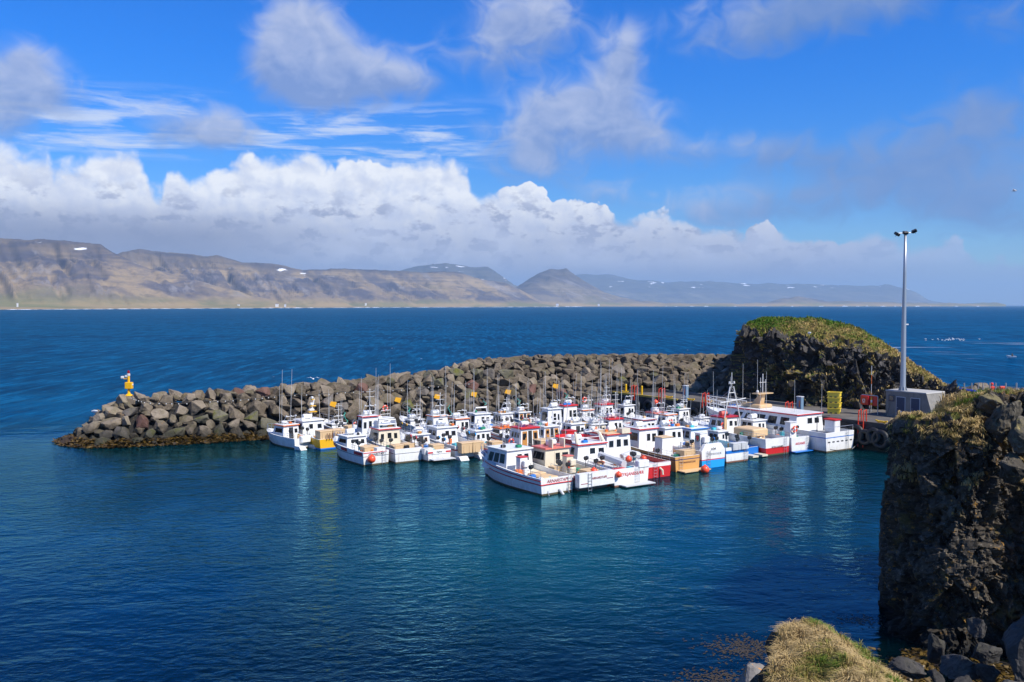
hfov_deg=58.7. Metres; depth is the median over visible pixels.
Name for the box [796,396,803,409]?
power post
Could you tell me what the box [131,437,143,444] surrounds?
boulder
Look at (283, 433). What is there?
fishing boat
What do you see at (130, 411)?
boulder
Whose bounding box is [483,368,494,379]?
boulder
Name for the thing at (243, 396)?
boulder
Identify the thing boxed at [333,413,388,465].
fishing boat
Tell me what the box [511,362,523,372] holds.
boulder
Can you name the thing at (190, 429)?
boulder
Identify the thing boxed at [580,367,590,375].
boulder
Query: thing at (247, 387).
boulder
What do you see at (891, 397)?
window
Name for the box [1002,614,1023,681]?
boulder
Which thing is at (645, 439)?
fishing boat
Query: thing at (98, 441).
boulder
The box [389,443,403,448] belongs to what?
fish tub
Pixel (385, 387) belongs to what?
boulder
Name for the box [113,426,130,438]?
boulder
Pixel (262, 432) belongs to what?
boulder
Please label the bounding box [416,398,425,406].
boulder
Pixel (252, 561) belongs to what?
sea
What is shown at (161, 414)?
boulder
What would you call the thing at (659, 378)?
boulder
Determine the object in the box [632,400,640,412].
tyre
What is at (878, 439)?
tyre
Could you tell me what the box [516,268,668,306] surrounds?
mountain
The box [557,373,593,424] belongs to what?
fishing boat
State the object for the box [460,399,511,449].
fishing boat
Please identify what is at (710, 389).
boulder
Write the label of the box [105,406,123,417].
boulder
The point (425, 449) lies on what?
fish tub
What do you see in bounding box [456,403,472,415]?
boulder
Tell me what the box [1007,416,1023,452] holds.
boulder
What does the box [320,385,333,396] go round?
boulder
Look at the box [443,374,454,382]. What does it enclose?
boulder
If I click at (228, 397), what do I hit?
boulder
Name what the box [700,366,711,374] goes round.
boulder
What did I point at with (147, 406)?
boulder
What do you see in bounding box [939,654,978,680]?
boulder
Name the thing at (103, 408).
boulder
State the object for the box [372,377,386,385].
boulder
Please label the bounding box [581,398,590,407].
boulder
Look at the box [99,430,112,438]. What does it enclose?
boulder
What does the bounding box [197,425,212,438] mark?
boulder
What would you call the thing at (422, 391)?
boulder
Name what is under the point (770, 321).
grass
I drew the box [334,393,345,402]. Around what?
boulder
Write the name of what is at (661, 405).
tyre
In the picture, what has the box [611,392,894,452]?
quay
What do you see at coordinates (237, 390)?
boulder
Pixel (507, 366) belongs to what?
boulder
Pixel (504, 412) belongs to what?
fishing boat
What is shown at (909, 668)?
boulder
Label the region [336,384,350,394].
boulder
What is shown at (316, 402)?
boulder
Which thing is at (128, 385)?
beacon
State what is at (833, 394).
fish tub
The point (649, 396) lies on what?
kerb
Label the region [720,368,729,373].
boulder
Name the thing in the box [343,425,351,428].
fish tub
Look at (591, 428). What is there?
fishing boat
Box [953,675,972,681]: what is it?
boulder
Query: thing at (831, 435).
fishing boat
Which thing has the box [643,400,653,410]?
tyre
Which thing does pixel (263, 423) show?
boulder
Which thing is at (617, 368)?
boulder
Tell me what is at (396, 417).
boulder
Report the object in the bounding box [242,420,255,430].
boulder
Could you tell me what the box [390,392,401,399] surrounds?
boulder
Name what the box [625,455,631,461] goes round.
fender buoy
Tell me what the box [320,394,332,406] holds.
boulder
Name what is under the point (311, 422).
fishing boat
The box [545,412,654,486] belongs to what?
fishing boat
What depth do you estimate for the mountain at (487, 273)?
12151.08 m
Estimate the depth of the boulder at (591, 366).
123.99 m
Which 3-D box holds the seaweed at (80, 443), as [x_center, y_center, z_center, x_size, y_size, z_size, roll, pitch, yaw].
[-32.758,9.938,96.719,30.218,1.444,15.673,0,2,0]
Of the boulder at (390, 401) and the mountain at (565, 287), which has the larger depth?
the mountain at (565, 287)
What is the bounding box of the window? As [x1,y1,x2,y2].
[888,395,894,400]
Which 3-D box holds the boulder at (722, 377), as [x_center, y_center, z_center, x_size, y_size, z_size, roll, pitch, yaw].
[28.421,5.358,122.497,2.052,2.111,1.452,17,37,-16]
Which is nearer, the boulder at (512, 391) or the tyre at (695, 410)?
the tyre at (695, 410)
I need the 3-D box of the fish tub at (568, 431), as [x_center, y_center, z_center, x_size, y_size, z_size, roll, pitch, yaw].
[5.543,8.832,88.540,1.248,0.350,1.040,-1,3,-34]
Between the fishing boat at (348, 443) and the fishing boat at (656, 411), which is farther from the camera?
the fishing boat at (656, 411)
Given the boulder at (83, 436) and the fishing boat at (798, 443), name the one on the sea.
the fishing boat at (798, 443)
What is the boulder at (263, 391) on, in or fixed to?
on the breakwater
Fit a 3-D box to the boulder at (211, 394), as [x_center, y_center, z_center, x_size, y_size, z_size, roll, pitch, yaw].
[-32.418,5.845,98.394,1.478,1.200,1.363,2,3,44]
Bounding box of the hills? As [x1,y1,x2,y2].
[660,296,1005,305]
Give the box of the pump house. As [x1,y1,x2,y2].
[885,388,944,416]
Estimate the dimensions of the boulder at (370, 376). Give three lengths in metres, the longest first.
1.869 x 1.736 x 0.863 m
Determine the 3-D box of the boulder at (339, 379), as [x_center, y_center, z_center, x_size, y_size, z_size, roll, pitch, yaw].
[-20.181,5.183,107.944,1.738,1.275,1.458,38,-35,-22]
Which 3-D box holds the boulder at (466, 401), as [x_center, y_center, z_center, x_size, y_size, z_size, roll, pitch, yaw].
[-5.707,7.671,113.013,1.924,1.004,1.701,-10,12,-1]
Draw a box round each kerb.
[612,391,677,400]
[665,390,795,405]
[678,399,887,425]
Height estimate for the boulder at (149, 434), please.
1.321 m
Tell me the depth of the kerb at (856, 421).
90.53 m
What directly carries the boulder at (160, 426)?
on the breakwater
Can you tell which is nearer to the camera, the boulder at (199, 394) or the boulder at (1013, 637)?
the boulder at (1013, 637)
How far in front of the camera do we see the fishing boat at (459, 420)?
95.35 m
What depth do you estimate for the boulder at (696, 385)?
120.02 m
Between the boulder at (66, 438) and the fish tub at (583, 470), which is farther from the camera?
the boulder at (66, 438)
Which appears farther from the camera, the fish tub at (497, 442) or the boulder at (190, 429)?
the boulder at (190, 429)
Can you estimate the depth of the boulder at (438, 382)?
113.21 m
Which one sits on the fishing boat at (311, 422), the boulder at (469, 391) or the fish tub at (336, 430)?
the fish tub at (336, 430)
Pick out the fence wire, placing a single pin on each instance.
(988, 388)
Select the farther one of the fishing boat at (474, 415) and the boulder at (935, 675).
the fishing boat at (474, 415)
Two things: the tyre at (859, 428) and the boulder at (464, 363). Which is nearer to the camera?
the tyre at (859, 428)
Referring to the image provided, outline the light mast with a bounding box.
[894,229,916,390]
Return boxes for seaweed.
[52,430,268,448]
[643,663,742,681]
[683,631,767,665]
[825,611,884,628]
[868,646,1014,681]
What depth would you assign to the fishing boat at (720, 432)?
86.96 m
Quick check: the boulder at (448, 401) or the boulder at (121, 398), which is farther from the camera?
the boulder at (448, 401)
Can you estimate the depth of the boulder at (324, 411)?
101.60 m
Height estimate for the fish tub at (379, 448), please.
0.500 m
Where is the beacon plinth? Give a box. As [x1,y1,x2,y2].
[116,395,137,405]
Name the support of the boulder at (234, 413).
on the breakwater
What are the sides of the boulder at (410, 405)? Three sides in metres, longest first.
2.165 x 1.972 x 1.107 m
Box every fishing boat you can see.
[267,381,315,450]
[288,396,342,449]
[321,389,356,428]
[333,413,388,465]
[352,389,378,442]
[367,395,421,463]
[377,380,410,434]
[399,380,425,431]
[400,413,455,461]
[420,366,464,436]
[423,407,481,460]
[448,387,477,433]
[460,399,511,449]
[464,368,502,427]
[479,426,573,495]
[484,388,511,441]
[487,375,532,425]
[502,400,539,450]
[508,381,540,424]
[524,421,614,491]
[532,384,577,437]
[534,373,562,426]
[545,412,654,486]
[555,394,585,433]
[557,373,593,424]
[577,376,606,421]
[577,401,602,434]
[582,391,622,421]
[585,382,617,428]
[589,405,670,478]
[591,359,634,423]
[592,376,633,427]
[613,394,648,419]
[623,372,656,426]
[625,402,710,472]
[636,380,684,424]
[648,394,681,425]
[651,395,724,467]
[659,380,709,425]
[682,403,748,462]
[683,394,709,425]
[695,372,788,455]
[706,363,857,452]
[708,426,767,457]
[739,393,813,452]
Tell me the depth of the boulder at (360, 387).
107.32 m
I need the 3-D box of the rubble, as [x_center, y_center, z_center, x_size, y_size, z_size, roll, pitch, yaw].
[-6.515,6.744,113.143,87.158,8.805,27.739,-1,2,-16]
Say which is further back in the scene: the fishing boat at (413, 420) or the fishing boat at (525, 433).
the fishing boat at (413, 420)
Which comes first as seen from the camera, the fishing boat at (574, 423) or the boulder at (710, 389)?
the fishing boat at (574, 423)
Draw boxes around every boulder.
[59,436,73,442]
[76,427,89,436]
[76,434,87,439]
[82,421,103,433]
[92,413,107,420]
[94,437,110,446]
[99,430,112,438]
[101,404,110,412]
[101,417,121,429]
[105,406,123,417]
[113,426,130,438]
[115,394,127,405]
[119,416,130,426]
[122,407,137,415]
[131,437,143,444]
[134,391,148,404]
[136,414,148,429]
[139,401,153,413]
[143,429,155,440]
[151,408,168,419]
[152,393,159,403]
[153,420,167,433]
[156,391,168,401]
[160,395,173,406]
[163,427,185,438]
[168,389,181,401]
[168,414,177,423]
[174,404,187,416]
[179,415,193,423]
[181,393,196,403]
[185,424,196,435]
[187,400,205,414]
[193,414,208,423]
[195,390,206,399]
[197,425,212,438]
[205,389,215,399]
[206,419,215,428]
[208,400,218,410]
[212,410,227,421]
[212,422,224,436]
[214,388,222,397]
[220,393,236,406]
[228,406,244,421]
[228,418,239,430]
[229,426,244,439]
[232,387,244,398]
[236,393,250,403]
[242,385,255,393]
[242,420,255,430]
[244,411,257,421]
[247,400,265,414]
[254,429,267,438]
[255,387,270,396]
[258,417,276,428]
[262,400,274,407]
[269,403,288,418]
[271,385,284,396]
[278,395,288,406]
[284,384,296,394]
[290,398,305,406]
[295,384,307,393]
[304,396,319,408]
[310,382,321,391]
[317,378,330,384]
[318,407,335,415]
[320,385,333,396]
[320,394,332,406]
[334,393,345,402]
[335,402,347,410]
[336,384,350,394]
[337,377,346,384]
[342,409,356,421]
[350,390,362,399]
[351,398,366,410]
[353,383,367,392]
[366,374,375,378]
[366,384,384,398]
[367,396,383,411]
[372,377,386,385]
[379,393,394,405]
[382,385,390,392]
[384,372,397,382]
[386,377,394,386]
[389,404,400,414]
[389,414,399,425]
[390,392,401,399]
[396,373,409,385]
[400,399,413,410]
[405,389,416,401]
[409,374,422,383]
[415,386,428,396]
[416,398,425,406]
[422,371,434,379]
[422,374,432,385]
[424,408,431,417]
[431,378,443,387]
[433,406,447,413]
[441,396,453,407]
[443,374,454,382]
[449,368,463,377]
[453,381,464,392]
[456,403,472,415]
[460,361,469,366]
[461,397,472,403]
[462,388,478,399]
[465,379,478,390]
[470,359,482,368]
[470,368,482,379]
[470,403,481,411]
[481,405,494,413]
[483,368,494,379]
[486,358,494,365]
[494,363,500,373]
[498,369,513,378]
[499,378,513,385]
[501,363,512,369]
[504,387,517,399]
[504,398,515,411]
[508,383,518,390]
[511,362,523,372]
[515,373,529,383]
[521,401,531,409]
[528,384,535,396]
[530,377,537,383]
[531,404,542,415]
[532,397,542,406]
[533,391,546,399]
[537,376,552,389]
[550,374,559,380]
[556,389,566,398]
[559,374,569,382]
[559,379,571,388]
[572,399,579,407]
[575,376,585,383]
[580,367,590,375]
[581,393,594,400]
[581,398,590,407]
[583,385,597,393]
[584,372,596,381]
[585,358,594,365]
[587,363,597,369]
[601,373,611,377]
[610,381,620,388]
[612,364,624,375]
[616,376,627,388]
[636,366,648,375]
[645,356,658,364]
[648,372,657,380]
[653,374,666,385]
[670,383,680,390]
[684,361,698,371]
[684,372,696,379]
[689,380,701,389]
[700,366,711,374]
[706,385,716,393]
[718,373,728,383]
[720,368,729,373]
[738,662,763,681]
[888,656,925,679]
[927,633,944,663]
[927,669,944,681]
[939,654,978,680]
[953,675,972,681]
[967,617,986,638]
[971,642,1002,664]
[974,383,988,390]
[976,393,1005,411]
[976,663,1000,681]
[984,416,1008,442]
[991,400,1022,434]
[999,452,1023,482]
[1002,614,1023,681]
[1002,679,1021,681]
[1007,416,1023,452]
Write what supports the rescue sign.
on the quay
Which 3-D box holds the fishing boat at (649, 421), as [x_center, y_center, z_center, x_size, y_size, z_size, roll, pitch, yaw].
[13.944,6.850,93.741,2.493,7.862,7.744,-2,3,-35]
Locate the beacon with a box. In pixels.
[121,370,132,395]
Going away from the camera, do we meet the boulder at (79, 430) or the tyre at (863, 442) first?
the tyre at (863, 442)
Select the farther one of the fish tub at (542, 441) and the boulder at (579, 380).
the boulder at (579, 380)
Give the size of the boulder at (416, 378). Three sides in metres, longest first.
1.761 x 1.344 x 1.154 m
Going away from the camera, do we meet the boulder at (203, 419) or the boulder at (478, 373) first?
the boulder at (203, 419)
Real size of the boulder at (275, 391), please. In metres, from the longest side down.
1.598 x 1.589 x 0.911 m
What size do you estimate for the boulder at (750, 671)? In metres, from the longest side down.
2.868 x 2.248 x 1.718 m
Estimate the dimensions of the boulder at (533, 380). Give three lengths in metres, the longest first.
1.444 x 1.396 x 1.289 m
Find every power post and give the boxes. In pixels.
[682,385,688,399]
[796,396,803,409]
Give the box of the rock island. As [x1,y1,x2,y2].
[727,317,971,409]
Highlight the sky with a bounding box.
[0,0,1023,304]
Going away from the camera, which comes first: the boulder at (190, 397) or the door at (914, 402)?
the door at (914, 402)
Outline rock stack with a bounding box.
[878,390,1023,657]
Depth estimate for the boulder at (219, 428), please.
94.73 m
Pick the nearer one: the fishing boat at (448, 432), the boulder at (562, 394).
the fishing boat at (448, 432)
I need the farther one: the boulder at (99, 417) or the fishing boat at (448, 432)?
the boulder at (99, 417)
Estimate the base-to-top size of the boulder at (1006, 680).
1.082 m
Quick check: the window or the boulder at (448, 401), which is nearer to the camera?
the window
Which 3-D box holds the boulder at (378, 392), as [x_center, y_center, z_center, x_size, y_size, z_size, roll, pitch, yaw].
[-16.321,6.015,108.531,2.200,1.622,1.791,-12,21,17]
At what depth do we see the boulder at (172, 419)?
94.39 m
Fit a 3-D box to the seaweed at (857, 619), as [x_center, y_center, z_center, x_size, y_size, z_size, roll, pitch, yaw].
[15.242,12.405,40.613,2.618,0.013,2.375,1,2,24]
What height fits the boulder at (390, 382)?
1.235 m
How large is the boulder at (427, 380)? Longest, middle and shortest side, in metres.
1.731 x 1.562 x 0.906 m
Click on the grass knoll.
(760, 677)
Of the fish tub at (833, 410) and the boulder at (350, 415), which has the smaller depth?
the fish tub at (833, 410)
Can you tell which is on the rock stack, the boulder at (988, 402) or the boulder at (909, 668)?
the boulder at (988, 402)
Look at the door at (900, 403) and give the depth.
93.26 m
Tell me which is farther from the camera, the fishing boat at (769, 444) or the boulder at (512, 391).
the boulder at (512, 391)
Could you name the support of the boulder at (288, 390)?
on the breakwater
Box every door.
[896,397,904,415]
[911,398,918,411]
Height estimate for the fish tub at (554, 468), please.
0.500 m
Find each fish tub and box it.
[315,429,332,438]
[330,428,344,435]
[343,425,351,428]
[359,444,378,451]
[374,446,385,450]
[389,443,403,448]
[400,442,415,447]
[421,447,433,454]
[428,443,443,449]
[456,441,472,453]
[470,440,483,451]
[486,440,502,445]
[533,438,548,444]
[548,465,561,471]
[561,429,576,433]
[578,467,598,472]
[676,448,694,455]
[729,442,740,449]
[740,441,747,448]
[827,391,841,397]
[827,397,841,402]
[827,402,841,408]
[827,408,840,413]
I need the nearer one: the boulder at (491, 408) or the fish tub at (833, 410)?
the fish tub at (833, 410)
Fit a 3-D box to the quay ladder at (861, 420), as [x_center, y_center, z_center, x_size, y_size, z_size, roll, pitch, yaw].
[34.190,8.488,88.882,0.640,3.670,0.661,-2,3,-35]
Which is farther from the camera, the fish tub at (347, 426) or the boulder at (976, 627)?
the fish tub at (347, 426)
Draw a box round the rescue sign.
[860,394,877,414]
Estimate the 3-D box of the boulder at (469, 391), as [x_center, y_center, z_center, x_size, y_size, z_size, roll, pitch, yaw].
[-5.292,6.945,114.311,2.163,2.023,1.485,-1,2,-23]
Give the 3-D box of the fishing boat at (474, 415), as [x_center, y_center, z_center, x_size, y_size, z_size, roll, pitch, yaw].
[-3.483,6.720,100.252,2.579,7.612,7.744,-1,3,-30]
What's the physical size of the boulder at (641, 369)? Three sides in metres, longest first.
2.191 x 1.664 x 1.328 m
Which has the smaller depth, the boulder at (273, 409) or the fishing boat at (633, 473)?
the fishing boat at (633, 473)
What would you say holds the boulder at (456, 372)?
on the breakwater
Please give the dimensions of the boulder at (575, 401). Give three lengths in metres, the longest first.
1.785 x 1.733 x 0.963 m
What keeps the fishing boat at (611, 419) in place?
on the sea
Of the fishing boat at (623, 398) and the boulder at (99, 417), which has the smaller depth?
the boulder at (99, 417)
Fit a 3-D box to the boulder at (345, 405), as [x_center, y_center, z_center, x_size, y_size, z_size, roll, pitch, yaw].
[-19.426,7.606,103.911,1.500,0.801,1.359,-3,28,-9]
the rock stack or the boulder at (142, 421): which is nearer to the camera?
the rock stack
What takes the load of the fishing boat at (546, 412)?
on the sea
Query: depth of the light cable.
101.51 m
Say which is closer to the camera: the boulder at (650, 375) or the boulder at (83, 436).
the boulder at (83, 436)
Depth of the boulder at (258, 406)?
98.56 m
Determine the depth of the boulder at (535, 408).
114.32 m
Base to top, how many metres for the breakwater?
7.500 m
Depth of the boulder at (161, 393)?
98.12 m
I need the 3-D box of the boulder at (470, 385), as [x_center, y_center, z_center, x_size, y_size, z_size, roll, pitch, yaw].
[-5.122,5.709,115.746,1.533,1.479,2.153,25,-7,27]
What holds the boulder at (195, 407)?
on the breakwater
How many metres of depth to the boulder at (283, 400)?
100.25 m
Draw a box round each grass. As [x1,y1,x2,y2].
[726,325,962,406]
[737,315,968,391]
[763,616,909,681]
[885,403,1023,490]
[897,386,1023,423]
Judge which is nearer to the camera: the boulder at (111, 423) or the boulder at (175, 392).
the boulder at (111, 423)
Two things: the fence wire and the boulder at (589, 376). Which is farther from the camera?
the boulder at (589, 376)
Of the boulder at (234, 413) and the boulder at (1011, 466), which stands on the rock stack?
the boulder at (1011, 466)
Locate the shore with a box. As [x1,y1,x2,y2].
[987,658,1013,673]
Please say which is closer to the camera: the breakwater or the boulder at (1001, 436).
the boulder at (1001, 436)
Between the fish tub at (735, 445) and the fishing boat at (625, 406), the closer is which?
the fish tub at (735, 445)
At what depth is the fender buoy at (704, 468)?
76.18 m
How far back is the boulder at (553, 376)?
120.98 m
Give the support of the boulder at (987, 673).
on the shore
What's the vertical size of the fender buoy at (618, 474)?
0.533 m
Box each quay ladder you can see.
[631,385,637,407]
[658,388,664,406]
[702,393,708,412]
[857,409,866,446]
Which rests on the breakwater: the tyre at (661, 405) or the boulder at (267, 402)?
the boulder at (267, 402)
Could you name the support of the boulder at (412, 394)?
on the breakwater
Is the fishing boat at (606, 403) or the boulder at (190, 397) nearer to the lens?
the boulder at (190, 397)
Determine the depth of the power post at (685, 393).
110.27 m
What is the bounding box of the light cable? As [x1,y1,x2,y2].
[131,382,472,403]
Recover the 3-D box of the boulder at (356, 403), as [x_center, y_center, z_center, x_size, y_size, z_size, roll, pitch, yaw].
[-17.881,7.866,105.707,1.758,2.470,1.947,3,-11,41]
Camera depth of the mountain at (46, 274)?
4471.11 m
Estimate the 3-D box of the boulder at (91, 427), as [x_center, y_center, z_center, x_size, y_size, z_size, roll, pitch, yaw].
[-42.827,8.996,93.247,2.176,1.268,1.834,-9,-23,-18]
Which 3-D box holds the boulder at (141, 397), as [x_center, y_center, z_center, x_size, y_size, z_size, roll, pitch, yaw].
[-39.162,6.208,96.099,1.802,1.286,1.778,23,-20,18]
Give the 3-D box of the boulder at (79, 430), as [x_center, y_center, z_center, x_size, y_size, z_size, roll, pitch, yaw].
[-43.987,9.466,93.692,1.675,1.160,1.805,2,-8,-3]
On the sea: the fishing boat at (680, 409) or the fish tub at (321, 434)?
the fishing boat at (680, 409)
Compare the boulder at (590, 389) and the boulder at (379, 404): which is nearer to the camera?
the boulder at (379, 404)
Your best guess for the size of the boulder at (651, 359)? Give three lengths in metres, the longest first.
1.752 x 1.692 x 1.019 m
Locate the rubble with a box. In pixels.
[73,353,732,445]
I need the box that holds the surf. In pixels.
[10,306,579,309]
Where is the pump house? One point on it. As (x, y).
(910, 400)
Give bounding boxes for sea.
[0,305,1023,681]
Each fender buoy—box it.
[368,454,375,462]
[616,471,621,477]
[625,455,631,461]
[701,465,708,472]
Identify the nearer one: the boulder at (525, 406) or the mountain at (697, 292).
the boulder at (525, 406)
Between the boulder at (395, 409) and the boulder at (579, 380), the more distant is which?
the boulder at (579, 380)
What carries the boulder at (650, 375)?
on the breakwater
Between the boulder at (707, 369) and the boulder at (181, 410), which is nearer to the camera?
the boulder at (181, 410)
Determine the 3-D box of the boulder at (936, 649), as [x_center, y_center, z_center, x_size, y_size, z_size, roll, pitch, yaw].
[15.879,11.485,34.069,0.612,1.097,0.900,1,3,27]
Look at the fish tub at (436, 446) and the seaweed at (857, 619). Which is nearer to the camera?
the seaweed at (857, 619)
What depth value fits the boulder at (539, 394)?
116.37 m
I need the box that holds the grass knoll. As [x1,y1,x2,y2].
[749,621,889,681]
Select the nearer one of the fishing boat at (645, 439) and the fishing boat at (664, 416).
the fishing boat at (645, 439)
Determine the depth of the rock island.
105.82 m
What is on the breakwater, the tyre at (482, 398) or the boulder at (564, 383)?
the boulder at (564, 383)
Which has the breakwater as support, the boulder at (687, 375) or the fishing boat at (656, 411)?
the boulder at (687, 375)
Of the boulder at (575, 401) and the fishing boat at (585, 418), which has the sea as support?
the fishing boat at (585, 418)
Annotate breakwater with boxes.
[88,361,731,440]
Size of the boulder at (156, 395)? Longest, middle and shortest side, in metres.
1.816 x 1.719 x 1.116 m
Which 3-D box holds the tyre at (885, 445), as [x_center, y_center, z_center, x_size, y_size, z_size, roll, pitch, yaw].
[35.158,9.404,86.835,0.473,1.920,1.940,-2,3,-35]
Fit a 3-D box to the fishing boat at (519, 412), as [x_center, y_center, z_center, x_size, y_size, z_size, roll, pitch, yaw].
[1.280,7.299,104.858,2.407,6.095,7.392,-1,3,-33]
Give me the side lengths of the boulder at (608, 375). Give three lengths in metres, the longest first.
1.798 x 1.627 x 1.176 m
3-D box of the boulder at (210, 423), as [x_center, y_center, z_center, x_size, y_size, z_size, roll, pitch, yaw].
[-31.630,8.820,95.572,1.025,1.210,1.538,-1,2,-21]
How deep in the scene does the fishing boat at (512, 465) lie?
70.08 m
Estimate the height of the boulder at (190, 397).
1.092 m
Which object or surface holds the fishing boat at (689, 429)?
on the sea
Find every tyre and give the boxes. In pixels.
[478,397,484,403]
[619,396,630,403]
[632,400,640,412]
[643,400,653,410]
[658,403,670,411]
[689,407,698,416]
[848,424,864,443]
[857,429,871,445]
[866,427,881,444]
[871,429,888,449]
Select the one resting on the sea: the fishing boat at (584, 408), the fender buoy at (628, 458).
the fishing boat at (584, 408)
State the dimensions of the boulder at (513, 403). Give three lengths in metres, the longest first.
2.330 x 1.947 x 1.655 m
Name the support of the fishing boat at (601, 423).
on the sea
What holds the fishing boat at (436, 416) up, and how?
on the sea
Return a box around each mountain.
[0,238,295,309]
[118,249,561,307]
[401,263,516,286]
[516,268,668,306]
[576,274,941,303]
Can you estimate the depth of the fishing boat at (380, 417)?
95.72 m
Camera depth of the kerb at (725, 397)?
111.84 m
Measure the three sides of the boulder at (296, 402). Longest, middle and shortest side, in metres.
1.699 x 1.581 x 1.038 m
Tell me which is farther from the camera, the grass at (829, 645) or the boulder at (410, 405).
the boulder at (410, 405)
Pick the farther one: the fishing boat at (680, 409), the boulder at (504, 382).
the boulder at (504, 382)
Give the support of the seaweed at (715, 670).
on the sea
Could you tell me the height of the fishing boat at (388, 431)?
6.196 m
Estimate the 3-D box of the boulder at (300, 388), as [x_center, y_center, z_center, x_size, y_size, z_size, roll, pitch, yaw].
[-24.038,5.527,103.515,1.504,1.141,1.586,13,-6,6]
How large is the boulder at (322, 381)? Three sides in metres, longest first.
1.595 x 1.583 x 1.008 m
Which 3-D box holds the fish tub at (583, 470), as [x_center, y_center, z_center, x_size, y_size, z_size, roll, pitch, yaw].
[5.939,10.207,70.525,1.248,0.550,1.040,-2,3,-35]
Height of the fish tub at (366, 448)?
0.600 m
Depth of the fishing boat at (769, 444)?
87.70 m
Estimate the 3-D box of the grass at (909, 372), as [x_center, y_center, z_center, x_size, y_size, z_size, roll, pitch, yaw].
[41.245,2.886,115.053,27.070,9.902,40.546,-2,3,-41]
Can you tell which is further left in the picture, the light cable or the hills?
the light cable
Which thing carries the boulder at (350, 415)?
on the breakwater
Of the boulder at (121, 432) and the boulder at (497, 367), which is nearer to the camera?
the boulder at (121, 432)
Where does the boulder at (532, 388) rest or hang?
on the breakwater
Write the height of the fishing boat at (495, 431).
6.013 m
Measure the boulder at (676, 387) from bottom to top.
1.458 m
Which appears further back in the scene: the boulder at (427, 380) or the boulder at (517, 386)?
the boulder at (517, 386)
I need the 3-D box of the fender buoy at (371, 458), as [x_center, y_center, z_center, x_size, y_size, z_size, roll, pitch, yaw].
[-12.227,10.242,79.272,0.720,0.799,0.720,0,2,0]
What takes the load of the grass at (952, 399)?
on the rock stack
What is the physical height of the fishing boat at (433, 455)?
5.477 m
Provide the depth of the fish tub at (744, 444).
81.69 m
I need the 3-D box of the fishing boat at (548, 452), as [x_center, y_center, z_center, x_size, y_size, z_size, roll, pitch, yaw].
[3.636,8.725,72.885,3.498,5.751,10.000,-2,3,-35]
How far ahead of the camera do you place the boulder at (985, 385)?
111.66 m
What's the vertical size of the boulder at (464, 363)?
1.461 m
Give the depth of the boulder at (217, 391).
99.96 m
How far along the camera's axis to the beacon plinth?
95.57 m
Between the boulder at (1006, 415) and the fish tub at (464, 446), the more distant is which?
the fish tub at (464, 446)
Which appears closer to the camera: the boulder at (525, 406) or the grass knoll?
the grass knoll
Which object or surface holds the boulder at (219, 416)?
on the breakwater
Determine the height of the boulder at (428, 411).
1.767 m
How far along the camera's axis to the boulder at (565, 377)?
121.12 m
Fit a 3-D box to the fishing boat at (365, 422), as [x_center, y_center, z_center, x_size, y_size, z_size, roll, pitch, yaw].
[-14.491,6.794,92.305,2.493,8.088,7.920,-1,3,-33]
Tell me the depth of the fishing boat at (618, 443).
77.47 m
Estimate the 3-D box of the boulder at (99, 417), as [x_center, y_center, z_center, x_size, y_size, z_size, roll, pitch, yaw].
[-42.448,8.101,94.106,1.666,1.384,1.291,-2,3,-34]
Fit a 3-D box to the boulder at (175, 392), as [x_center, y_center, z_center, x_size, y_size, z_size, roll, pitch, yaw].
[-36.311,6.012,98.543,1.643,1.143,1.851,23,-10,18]
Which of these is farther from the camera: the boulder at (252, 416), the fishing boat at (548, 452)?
the boulder at (252, 416)
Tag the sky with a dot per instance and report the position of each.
(731, 141)
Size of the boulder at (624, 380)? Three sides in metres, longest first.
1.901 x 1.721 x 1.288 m
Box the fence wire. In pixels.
[965,388,1014,388]
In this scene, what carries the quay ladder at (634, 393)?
attached to the quay
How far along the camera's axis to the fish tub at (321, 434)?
88.68 m
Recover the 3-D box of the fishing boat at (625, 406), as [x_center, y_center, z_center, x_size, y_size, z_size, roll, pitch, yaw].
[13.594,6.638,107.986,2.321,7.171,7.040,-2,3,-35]
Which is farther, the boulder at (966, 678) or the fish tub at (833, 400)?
the fish tub at (833, 400)
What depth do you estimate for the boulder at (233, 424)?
95.82 m
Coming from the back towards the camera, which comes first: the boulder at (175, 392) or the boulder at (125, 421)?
the boulder at (175, 392)
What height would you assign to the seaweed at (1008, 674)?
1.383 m
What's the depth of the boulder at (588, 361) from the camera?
125.48 m
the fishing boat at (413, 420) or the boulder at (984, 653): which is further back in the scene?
the fishing boat at (413, 420)
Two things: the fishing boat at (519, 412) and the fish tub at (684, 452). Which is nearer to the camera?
the fish tub at (684, 452)
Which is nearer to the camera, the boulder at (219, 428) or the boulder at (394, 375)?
the boulder at (219, 428)
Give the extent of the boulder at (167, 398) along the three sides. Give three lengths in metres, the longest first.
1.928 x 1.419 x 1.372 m
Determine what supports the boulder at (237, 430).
on the breakwater
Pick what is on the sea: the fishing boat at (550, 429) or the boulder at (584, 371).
the fishing boat at (550, 429)
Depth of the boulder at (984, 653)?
33.20 m
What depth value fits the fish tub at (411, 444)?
82.62 m
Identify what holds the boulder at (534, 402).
on the breakwater
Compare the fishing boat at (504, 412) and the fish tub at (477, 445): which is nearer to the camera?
the fish tub at (477, 445)
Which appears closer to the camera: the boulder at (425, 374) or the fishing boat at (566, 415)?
the fishing boat at (566, 415)
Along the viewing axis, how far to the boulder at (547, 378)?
119.83 m
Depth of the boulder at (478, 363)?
119.73 m
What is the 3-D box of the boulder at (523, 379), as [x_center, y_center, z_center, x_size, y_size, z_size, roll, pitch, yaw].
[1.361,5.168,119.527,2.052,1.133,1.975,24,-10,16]

